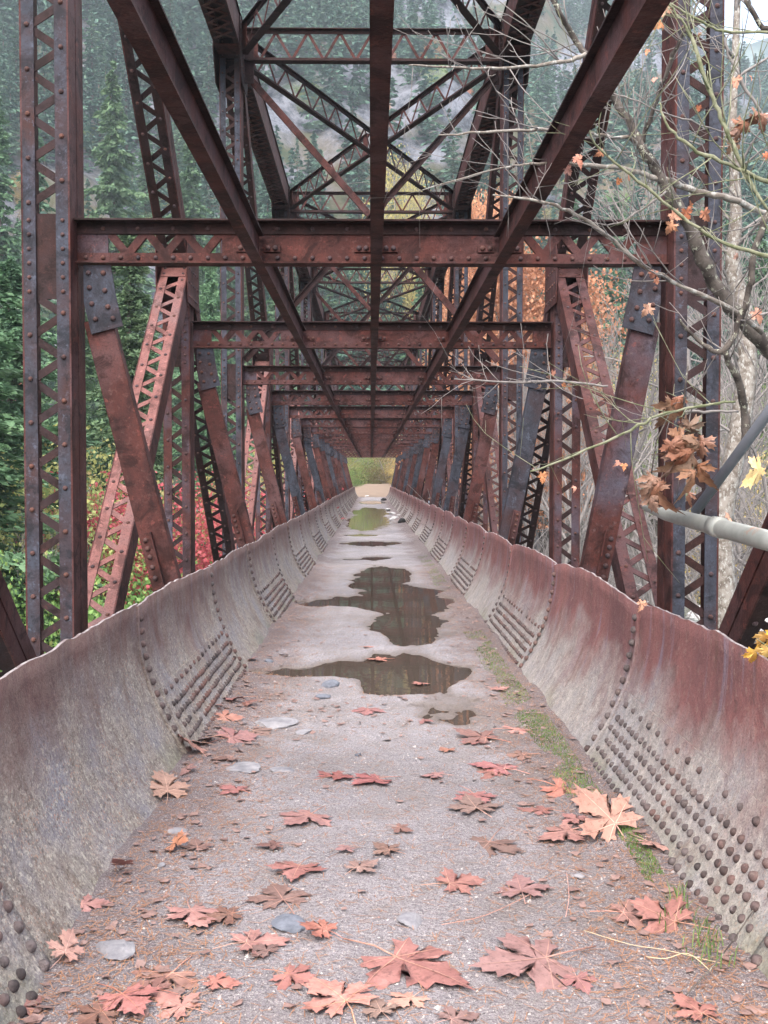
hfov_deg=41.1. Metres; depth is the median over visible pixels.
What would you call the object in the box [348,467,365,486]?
shrub
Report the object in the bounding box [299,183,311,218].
conifer tree
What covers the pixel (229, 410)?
conifer tree
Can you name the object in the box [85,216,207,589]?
conifer tree
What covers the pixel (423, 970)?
fallen maple leaf
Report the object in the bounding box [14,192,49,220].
shrub
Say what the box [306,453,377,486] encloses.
shrub
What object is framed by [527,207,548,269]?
conifer tree
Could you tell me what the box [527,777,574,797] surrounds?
fallen maple leaf
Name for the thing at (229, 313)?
conifer tree
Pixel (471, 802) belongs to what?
fallen maple leaf
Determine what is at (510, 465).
bare tree
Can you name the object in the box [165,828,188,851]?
fallen maple leaf
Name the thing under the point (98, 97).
conifer tree
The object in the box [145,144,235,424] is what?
conifer tree
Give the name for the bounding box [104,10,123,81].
conifer tree
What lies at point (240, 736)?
fallen maple leaf
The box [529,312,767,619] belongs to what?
bare tree
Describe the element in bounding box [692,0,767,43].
sky
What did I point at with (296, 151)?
conifer tree
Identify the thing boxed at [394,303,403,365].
conifer tree
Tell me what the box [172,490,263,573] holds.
shrub
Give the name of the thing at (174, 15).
conifer tree
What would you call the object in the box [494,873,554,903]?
fallen maple leaf
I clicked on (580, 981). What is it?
fallen maple leaf
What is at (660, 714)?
pipe trough
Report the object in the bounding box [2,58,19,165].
conifer tree
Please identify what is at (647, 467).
shrub
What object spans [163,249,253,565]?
conifer tree
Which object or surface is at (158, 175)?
conifer tree
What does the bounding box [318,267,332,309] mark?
conifer tree
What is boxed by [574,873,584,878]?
path stone
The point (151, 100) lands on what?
conifer tree
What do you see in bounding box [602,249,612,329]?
conifer tree
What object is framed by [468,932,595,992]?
fallen maple leaf
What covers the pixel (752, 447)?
bare tree
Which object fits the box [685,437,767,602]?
shrub
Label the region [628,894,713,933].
fallen maple leaf
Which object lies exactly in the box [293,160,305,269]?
conifer tree
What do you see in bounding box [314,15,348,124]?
conifer tree
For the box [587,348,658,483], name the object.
shrub
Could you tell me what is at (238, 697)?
fallen maple leaf
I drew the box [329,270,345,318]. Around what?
conifer tree
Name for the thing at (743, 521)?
bare tree
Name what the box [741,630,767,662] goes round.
yellow sprig
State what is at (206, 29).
conifer tree
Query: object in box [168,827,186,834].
path stone
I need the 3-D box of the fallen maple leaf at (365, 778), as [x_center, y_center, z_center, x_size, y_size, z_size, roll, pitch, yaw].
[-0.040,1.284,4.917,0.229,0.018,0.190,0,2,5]
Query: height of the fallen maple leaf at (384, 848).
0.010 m
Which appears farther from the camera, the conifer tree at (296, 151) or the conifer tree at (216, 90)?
the conifer tree at (216, 90)
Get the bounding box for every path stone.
[95,939,135,959]
[157,862,165,866]
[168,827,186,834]
[226,761,260,772]
[255,717,298,728]
[270,766,293,772]
[271,913,304,932]
[296,729,313,734]
[315,694,330,698]
[321,679,339,687]
[397,912,422,928]
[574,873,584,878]
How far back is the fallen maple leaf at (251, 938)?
3.20 m
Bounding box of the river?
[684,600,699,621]
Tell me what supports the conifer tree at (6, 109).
on the ground at (328, 142)
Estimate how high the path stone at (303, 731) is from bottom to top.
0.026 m
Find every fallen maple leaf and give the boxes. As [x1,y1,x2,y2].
[19,995,42,1017]
[46,927,85,968]
[75,998,118,1023]
[80,893,110,911]
[93,983,161,1014]
[111,858,133,865]
[132,956,198,991]
[132,975,177,1000]
[150,769,190,803]
[152,991,209,1019]
[164,898,219,926]
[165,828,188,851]
[177,732,207,756]
[179,763,197,774]
[180,837,213,848]
[189,971,243,989]
[197,906,254,924]
[209,727,259,743]
[212,710,243,721]
[212,755,241,759]
[212,929,294,957]
[219,784,252,794]
[226,696,255,699]
[241,699,256,705]
[245,884,311,913]
[246,728,270,735]
[251,943,281,956]
[253,839,290,848]
[263,964,316,989]
[265,856,326,880]
[280,805,331,826]
[298,919,344,939]
[300,975,379,1023]
[314,770,354,779]
[335,845,354,851]
[344,937,475,990]
[345,858,378,874]
[351,704,386,715]
[351,773,398,784]
[359,994,399,1017]
[366,656,394,660]
[372,841,404,854]
[385,823,412,832]
[387,989,429,1008]
[418,718,433,723]
[421,771,449,777]
[422,867,485,894]
[434,1005,480,1023]
[438,747,455,751]
[444,793,504,816]
[452,727,509,743]
[453,785,496,803]
[459,738,485,744]
[468,827,522,857]
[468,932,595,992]
[469,760,529,775]
[477,766,502,778]
[490,686,509,690]
[493,726,529,733]
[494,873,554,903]
[505,750,540,760]
[515,805,563,814]
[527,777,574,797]
[536,821,585,840]
[560,964,597,994]
[561,813,587,823]
[571,782,643,842]
[590,900,651,930]
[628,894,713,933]
[631,834,668,850]
[672,991,721,1023]
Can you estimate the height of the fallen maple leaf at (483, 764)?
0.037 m
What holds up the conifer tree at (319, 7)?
on the ground at (328, 142)
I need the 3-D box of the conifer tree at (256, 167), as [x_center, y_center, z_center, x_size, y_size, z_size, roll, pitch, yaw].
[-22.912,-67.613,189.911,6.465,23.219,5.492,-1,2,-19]
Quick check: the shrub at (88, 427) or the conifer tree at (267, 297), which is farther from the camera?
the conifer tree at (267, 297)
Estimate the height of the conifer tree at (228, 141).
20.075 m
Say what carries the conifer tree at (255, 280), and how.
on the ground at (328, 142)
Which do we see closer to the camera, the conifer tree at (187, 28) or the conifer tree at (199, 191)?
the conifer tree at (199, 191)
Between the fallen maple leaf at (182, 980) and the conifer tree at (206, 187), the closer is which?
the fallen maple leaf at (182, 980)
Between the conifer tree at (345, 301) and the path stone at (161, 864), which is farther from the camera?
the conifer tree at (345, 301)
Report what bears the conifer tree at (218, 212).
on the ground at (328, 142)
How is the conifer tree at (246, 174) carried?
on the ground at (328, 142)
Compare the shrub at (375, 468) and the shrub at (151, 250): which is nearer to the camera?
the shrub at (375, 468)
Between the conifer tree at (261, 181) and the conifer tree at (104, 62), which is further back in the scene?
the conifer tree at (104, 62)
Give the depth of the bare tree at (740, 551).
34.42 m
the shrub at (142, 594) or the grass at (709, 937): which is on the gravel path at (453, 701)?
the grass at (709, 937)
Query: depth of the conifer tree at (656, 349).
89.53 m
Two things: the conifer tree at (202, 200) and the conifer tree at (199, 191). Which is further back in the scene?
the conifer tree at (202, 200)
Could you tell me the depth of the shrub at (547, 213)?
184.78 m
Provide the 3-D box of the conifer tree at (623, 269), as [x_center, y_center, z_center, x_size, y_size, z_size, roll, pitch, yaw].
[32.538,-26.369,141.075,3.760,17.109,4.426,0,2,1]
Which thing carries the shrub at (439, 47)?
on the ground at (328, 142)
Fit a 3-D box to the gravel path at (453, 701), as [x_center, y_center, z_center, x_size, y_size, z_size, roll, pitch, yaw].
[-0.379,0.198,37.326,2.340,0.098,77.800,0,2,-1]
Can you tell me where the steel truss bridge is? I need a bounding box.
[0,0,767,677]
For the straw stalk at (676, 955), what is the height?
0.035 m
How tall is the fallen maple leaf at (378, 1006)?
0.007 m
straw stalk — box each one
[584,930,719,962]
[646,953,708,969]
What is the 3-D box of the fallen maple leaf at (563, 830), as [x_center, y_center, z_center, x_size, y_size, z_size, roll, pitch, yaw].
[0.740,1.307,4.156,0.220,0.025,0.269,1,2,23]
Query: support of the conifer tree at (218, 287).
on the ground at (328, 142)
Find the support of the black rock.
on the gravel path at (453, 701)
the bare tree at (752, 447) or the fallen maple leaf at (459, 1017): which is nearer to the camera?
the fallen maple leaf at (459, 1017)
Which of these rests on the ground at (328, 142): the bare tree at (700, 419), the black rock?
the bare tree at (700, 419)
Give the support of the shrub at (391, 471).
on the ground at (328, 142)
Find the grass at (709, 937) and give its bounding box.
[657,879,738,968]
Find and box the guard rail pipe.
[642,505,767,550]
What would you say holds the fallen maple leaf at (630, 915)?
on the gravel path at (453, 701)
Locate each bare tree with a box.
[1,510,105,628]
[407,360,658,599]
[451,313,654,584]
[468,337,699,615]
[488,354,563,563]
[489,398,700,590]
[508,308,658,559]
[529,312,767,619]
[539,291,762,551]
[549,238,757,613]
[563,346,766,594]
[579,119,767,643]
[599,274,767,580]
[610,241,767,619]
[614,373,767,638]
[624,316,767,612]
[629,206,767,642]
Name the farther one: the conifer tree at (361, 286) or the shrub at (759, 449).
the conifer tree at (361, 286)
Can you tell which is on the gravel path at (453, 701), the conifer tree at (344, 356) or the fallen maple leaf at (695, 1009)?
the fallen maple leaf at (695, 1009)
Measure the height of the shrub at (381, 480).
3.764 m
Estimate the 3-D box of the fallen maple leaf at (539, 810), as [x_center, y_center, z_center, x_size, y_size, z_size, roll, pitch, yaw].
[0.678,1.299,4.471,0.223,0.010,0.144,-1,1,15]
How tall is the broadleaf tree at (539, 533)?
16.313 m
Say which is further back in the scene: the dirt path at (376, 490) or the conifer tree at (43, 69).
the conifer tree at (43, 69)
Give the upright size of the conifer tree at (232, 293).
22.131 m
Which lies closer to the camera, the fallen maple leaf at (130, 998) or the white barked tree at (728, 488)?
the fallen maple leaf at (130, 998)
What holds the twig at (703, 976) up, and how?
on the gravel path at (453, 701)
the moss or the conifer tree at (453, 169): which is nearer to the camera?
the moss
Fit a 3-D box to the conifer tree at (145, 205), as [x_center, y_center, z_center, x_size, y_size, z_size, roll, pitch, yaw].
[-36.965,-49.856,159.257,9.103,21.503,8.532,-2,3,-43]
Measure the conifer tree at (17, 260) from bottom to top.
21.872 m
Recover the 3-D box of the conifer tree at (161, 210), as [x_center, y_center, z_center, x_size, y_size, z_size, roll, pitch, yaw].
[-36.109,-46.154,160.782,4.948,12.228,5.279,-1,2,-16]
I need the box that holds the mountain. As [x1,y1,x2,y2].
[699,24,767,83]
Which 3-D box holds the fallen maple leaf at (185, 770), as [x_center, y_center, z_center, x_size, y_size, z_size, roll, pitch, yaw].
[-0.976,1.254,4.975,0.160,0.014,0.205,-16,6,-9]
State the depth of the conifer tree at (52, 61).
191.13 m
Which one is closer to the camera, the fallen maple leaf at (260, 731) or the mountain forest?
the fallen maple leaf at (260, 731)
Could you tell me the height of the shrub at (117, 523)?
8.881 m
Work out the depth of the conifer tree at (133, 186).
147.16 m
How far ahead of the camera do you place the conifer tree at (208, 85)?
194.78 m
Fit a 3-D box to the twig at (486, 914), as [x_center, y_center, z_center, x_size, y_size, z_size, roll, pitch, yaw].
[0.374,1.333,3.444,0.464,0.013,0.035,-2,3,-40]
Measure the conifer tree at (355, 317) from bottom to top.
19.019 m
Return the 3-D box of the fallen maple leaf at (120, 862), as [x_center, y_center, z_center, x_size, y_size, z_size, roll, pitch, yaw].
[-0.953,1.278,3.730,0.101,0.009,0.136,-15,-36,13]
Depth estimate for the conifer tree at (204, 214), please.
158.26 m
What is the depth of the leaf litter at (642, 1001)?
3.47 m
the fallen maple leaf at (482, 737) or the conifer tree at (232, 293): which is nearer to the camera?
the fallen maple leaf at (482, 737)
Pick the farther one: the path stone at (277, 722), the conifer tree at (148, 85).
the conifer tree at (148, 85)
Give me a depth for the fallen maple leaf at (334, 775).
5.00 m
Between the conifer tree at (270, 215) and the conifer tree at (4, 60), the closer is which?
the conifer tree at (270, 215)
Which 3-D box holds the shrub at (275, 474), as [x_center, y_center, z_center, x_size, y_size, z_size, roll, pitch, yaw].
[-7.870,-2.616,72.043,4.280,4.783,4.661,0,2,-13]
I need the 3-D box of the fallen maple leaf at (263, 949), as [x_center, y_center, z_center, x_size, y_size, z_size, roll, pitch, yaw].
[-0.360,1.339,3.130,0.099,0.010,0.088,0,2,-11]
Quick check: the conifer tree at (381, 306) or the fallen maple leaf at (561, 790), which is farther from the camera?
the conifer tree at (381, 306)
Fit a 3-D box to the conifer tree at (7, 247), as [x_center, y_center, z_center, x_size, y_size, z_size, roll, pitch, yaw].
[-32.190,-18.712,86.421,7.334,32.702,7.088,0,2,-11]
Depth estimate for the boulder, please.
59.19 m
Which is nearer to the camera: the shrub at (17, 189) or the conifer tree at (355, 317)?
the conifer tree at (355, 317)
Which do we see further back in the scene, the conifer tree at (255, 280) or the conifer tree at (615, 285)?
the conifer tree at (255, 280)
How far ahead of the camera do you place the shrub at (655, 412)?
79.53 m
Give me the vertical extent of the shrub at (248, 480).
10.282 m
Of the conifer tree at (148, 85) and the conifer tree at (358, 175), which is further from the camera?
the conifer tree at (148, 85)
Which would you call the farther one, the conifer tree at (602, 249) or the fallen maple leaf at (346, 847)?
the conifer tree at (602, 249)
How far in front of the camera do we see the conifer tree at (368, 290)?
126.69 m
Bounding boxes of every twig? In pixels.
[441,890,537,924]
[565,872,568,916]
[685,910,752,995]
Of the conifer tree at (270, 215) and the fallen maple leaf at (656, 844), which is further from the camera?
the conifer tree at (270, 215)
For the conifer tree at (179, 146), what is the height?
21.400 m
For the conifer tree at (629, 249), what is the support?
on the ground at (328, 142)
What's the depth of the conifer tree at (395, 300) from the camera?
145.17 m
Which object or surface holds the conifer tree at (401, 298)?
on the ground at (328, 142)
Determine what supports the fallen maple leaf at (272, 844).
on the gravel path at (453, 701)
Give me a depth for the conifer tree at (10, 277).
29.50 m
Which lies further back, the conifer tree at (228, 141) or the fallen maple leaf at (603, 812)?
the conifer tree at (228, 141)
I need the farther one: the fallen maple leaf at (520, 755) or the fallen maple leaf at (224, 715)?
the fallen maple leaf at (224, 715)
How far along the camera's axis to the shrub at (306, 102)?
214.11 m
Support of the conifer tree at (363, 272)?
on the ground at (328, 142)
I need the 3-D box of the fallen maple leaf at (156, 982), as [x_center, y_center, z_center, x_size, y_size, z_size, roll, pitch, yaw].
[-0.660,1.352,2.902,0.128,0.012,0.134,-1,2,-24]
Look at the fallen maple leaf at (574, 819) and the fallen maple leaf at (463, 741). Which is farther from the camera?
the fallen maple leaf at (463, 741)
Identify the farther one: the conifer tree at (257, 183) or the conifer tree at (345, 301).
the conifer tree at (257, 183)
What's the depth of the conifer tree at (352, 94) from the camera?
198.23 m
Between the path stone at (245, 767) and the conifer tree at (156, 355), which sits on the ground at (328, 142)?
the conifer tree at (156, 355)
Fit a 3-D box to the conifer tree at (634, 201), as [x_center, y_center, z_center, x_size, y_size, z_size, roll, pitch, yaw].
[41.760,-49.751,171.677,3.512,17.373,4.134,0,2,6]
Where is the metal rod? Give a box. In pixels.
[690,404,767,513]
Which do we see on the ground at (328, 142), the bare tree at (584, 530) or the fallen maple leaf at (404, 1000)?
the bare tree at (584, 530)
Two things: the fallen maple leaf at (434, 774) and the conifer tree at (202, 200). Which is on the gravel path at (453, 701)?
the fallen maple leaf at (434, 774)
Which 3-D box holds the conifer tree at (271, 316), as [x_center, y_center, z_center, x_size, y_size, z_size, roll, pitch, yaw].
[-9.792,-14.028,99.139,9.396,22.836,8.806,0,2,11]
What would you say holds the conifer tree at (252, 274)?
on the ground at (328, 142)
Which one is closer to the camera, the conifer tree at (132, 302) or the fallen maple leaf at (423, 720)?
the fallen maple leaf at (423, 720)
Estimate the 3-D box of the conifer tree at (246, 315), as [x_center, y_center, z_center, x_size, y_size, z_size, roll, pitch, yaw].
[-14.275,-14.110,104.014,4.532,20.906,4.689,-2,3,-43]
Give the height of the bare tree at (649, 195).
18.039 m
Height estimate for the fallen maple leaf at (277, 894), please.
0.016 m
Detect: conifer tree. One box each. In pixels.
[0,14,11,86]
[0,30,7,86]
[0,58,19,153]
[0,97,47,400]
[0,148,15,191]
[0,254,111,599]
[0,292,103,644]
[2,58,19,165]
[3,25,19,124]
[9,217,48,313]
[12,128,57,417]
[18,51,42,132]
[38,44,54,165]
[40,21,54,116]
[40,216,113,598]
[41,335,57,468]
[47,21,54,128]
[47,311,98,408]
[49,59,177,445]
[54,99,95,138]
[82,5,109,114]
[84,178,92,217]
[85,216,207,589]
[87,56,105,164]
[99,49,108,136]
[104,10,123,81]
[106,48,136,149]
[118,179,154,280]
[121,167,155,292]
[123,123,164,252]
[127,50,153,142]
[134,88,160,173]
[142,67,151,98]
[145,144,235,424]
[146,305,181,466]
[148,182,165,251]
[153,124,167,216]
[159,358,219,459]
[160,122,187,195]
[162,119,183,188]
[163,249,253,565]
[165,0,182,51]
[166,154,211,217]
[172,1,181,47]
[181,13,203,97]
[195,18,218,108]
[195,34,218,112]
[200,30,218,127]
[200,170,217,216]
[200,280,234,444]
[201,175,216,240]
[202,197,209,238]
[210,193,219,285]
[214,282,233,363]
[216,243,230,332]
[226,105,233,165]
[227,267,235,409]
[229,267,235,414]
[233,270,255,432]
[235,288,262,460]
[238,0,255,26]
[243,154,247,271]
[245,269,319,473]
[246,267,256,334]
[248,267,268,318]
[252,152,258,191]
[254,162,266,215]
[254,168,263,215]
[256,177,270,217]
[263,293,274,460]
[265,201,296,295]
[274,125,289,176]
[292,138,305,215]
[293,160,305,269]
[293,267,306,373]
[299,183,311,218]
[302,151,315,216]
[306,149,329,218]
[307,147,330,218]
[312,0,325,40]
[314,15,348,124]
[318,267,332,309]
[319,270,337,318]
[324,0,349,73]
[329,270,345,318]
[336,80,369,188]
[337,284,362,365]
[337,285,369,405]
[339,349,358,435]
[340,284,366,385]
[343,131,369,218]
[343,200,361,297]
[345,0,357,55]
[345,267,364,318]
[346,201,369,280]
[352,267,370,360]
[354,267,365,289]
[356,272,370,405]
[370,286,393,388]
[375,356,392,465]
[380,284,403,365]
[387,277,403,320]
[393,270,405,351]
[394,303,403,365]
[396,278,431,388]
[439,140,459,188]
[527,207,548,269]
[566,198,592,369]
[581,267,603,347]
[593,193,637,444]
[593,250,604,348]
[595,280,609,353]
[596,218,607,323]
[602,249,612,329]
[616,268,626,350]
[623,213,633,286]
[626,163,640,250]
[645,319,658,422]
[691,179,757,409]
[694,332,702,380]
[722,214,767,497]
[743,246,749,283]
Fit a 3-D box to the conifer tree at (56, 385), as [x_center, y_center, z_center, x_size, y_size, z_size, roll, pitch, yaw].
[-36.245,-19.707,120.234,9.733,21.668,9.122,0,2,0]
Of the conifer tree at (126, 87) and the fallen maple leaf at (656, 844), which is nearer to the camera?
the fallen maple leaf at (656, 844)
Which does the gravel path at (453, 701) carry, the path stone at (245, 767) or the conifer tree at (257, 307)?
the path stone at (245, 767)
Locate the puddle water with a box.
[254,501,475,724]
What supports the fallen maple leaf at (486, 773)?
on the gravel path at (453, 701)
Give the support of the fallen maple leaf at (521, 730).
on the gravel path at (453, 701)
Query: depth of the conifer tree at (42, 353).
98.24 m
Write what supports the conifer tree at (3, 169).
on the ground at (328, 142)
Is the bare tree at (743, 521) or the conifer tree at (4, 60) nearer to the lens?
the bare tree at (743, 521)
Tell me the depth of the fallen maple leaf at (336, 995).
2.84 m
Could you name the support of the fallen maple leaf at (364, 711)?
on the gravel path at (453, 701)
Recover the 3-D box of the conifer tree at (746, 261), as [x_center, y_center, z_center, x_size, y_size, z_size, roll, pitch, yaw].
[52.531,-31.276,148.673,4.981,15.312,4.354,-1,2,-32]
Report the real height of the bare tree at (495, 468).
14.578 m
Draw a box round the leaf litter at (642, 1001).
[18,583,767,1023]
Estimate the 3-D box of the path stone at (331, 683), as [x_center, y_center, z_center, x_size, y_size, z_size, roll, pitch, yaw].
[-0.379,1.211,7.194,0.128,0.075,0.142,2,2,39]
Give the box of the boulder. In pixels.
[686,611,699,619]
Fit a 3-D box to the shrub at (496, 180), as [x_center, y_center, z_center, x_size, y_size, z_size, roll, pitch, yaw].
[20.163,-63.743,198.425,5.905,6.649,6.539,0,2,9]
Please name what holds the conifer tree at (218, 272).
on the ground at (328, 142)
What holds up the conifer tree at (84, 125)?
on the ground at (328, 142)
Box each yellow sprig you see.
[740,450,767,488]
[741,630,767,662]
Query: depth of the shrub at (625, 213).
186.44 m
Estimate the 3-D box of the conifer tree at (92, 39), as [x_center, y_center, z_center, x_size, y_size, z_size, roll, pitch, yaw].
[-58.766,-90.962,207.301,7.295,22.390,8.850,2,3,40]
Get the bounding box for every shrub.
[0,424,220,643]
[0,469,182,645]
[0,550,181,671]
[3,471,345,614]
[8,170,20,203]
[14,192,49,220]
[17,543,211,647]
[83,127,102,151]
[140,212,154,252]
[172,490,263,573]
[197,449,295,554]
[247,446,283,502]
[287,80,326,112]
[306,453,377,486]
[347,456,390,484]
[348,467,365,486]
[351,439,396,483]
[360,453,396,483]
[377,435,401,482]
[383,458,424,484]
[419,56,449,86]
[421,41,443,57]
[482,169,499,194]
[537,206,559,242]
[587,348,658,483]
[599,186,644,219]
[623,420,699,514]
[641,367,767,530]
[645,385,732,489]
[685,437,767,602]
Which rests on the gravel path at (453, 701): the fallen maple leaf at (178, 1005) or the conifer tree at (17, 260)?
the fallen maple leaf at (178, 1005)
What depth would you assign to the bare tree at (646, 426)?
31.98 m
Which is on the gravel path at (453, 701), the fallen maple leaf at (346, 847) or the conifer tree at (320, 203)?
the fallen maple leaf at (346, 847)
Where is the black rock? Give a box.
[398,518,405,522]
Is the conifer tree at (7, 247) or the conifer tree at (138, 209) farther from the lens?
the conifer tree at (138, 209)
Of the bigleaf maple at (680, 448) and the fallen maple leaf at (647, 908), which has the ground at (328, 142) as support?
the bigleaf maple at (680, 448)
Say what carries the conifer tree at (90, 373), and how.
on the ground at (328, 142)
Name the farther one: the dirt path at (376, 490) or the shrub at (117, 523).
the dirt path at (376, 490)
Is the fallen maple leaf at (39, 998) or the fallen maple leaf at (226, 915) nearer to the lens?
the fallen maple leaf at (39, 998)
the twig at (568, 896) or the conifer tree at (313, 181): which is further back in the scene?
the conifer tree at (313, 181)
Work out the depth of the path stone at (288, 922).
3.32 m
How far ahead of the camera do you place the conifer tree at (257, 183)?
164.67 m
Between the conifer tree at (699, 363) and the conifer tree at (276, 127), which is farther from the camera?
the conifer tree at (276, 127)
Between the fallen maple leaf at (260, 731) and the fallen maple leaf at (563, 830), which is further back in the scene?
the fallen maple leaf at (260, 731)
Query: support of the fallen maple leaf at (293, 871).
on the gravel path at (453, 701)
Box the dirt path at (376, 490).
[355,483,390,496]
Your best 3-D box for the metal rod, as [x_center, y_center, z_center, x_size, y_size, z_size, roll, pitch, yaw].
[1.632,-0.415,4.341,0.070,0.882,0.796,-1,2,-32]
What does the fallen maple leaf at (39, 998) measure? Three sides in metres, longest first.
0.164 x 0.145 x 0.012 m
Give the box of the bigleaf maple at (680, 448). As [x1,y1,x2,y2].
[350,0,767,612]
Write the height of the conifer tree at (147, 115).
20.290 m
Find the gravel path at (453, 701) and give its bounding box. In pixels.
[19,497,767,1023]
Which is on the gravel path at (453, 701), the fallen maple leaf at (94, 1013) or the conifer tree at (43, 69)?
the fallen maple leaf at (94, 1013)
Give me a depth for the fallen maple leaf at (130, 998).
2.81 m
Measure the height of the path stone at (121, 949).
0.029 m
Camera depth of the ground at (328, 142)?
210.49 m
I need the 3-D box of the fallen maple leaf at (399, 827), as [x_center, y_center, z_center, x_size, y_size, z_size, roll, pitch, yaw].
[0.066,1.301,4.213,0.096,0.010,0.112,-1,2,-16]
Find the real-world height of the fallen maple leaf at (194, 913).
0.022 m
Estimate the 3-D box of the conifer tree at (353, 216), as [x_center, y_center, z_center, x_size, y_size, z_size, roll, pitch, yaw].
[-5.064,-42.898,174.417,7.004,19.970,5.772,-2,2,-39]
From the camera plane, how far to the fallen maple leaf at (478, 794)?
4.66 m
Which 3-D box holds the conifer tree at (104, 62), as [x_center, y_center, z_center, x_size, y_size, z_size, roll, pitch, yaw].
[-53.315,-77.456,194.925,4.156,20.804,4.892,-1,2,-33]
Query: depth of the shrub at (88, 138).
191.45 m
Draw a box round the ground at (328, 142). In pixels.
[2,0,767,600]
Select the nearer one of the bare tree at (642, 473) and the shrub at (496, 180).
the bare tree at (642, 473)
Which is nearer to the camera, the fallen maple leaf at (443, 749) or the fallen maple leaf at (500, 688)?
the fallen maple leaf at (443, 749)
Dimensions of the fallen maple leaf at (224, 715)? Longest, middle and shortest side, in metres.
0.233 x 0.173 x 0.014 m
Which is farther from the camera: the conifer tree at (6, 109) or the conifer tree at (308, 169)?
the conifer tree at (308, 169)
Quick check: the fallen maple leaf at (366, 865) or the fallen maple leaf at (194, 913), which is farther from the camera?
the fallen maple leaf at (366, 865)
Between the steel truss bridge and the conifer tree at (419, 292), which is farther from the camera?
the conifer tree at (419, 292)
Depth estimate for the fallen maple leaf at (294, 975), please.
2.97 m
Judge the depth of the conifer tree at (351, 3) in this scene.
233.19 m
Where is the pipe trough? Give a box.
[0,486,767,1023]
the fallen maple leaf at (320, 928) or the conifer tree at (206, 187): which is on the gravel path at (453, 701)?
the fallen maple leaf at (320, 928)
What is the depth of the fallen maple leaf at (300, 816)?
4.34 m
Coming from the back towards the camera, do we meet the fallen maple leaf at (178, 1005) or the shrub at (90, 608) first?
the shrub at (90, 608)
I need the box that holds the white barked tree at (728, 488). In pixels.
[653,0,767,629]
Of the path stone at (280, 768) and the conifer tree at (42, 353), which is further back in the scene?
the conifer tree at (42, 353)
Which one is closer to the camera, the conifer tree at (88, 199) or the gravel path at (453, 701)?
the gravel path at (453, 701)
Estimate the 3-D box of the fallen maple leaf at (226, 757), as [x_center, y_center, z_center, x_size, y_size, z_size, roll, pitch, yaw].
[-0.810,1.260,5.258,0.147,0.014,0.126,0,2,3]
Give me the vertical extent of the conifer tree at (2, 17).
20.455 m
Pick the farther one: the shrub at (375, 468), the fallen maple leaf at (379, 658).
the shrub at (375, 468)
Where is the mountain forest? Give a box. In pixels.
[0,0,767,423]
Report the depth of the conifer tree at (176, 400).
100.58 m
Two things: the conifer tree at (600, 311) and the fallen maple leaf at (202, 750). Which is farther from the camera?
the conifer tree at (600, 311)
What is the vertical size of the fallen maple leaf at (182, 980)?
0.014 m
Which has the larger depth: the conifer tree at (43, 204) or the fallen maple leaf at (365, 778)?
the conifer tree at (43, 204)
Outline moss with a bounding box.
[418,555,664,882]
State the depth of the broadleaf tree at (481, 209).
98.36 m
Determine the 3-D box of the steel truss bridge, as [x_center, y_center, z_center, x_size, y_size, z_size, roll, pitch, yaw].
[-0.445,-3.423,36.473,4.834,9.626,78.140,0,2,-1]
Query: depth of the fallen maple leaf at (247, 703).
6.51 m
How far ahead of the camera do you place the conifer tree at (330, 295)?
150.41 m
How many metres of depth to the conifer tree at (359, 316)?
131.63 m
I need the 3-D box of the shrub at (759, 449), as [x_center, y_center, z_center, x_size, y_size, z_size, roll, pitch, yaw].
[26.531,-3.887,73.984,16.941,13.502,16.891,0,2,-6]
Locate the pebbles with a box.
[27,551,767,1023]
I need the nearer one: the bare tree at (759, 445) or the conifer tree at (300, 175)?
the bare tree at (759, 445)
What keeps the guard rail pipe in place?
attached to the pipe trough
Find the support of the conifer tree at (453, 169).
on the ground at (328, 142)
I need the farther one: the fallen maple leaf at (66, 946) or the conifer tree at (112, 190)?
the conifer tree at (112, 190)
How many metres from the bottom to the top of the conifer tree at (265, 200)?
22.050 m
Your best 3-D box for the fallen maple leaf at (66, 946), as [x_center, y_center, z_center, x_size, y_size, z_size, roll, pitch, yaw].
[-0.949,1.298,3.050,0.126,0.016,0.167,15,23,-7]
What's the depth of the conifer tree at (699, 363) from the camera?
119.23 m
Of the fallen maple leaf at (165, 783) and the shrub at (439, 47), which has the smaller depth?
the fallen maple leaf at (165, 783)
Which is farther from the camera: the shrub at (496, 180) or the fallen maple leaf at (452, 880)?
the shrub at (496, 180)
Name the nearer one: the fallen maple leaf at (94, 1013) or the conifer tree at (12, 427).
the fallen maple leaf at (94, 1013)
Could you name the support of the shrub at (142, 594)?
on the ground at (328, 142)
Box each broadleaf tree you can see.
[362,143,432,319]
[382,177,431,304]
[392,236,650,545]
[424,183,538,400]
[462,317,637,554]
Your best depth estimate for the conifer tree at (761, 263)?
79.53 m
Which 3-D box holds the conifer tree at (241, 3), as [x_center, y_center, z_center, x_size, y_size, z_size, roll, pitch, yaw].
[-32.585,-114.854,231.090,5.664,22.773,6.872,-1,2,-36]
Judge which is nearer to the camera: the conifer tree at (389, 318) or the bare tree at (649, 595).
the bare tree at (649, 595)
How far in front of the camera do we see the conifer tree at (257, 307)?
117.81 m
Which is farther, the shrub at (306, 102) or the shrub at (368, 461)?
the shrub at (306, 102)

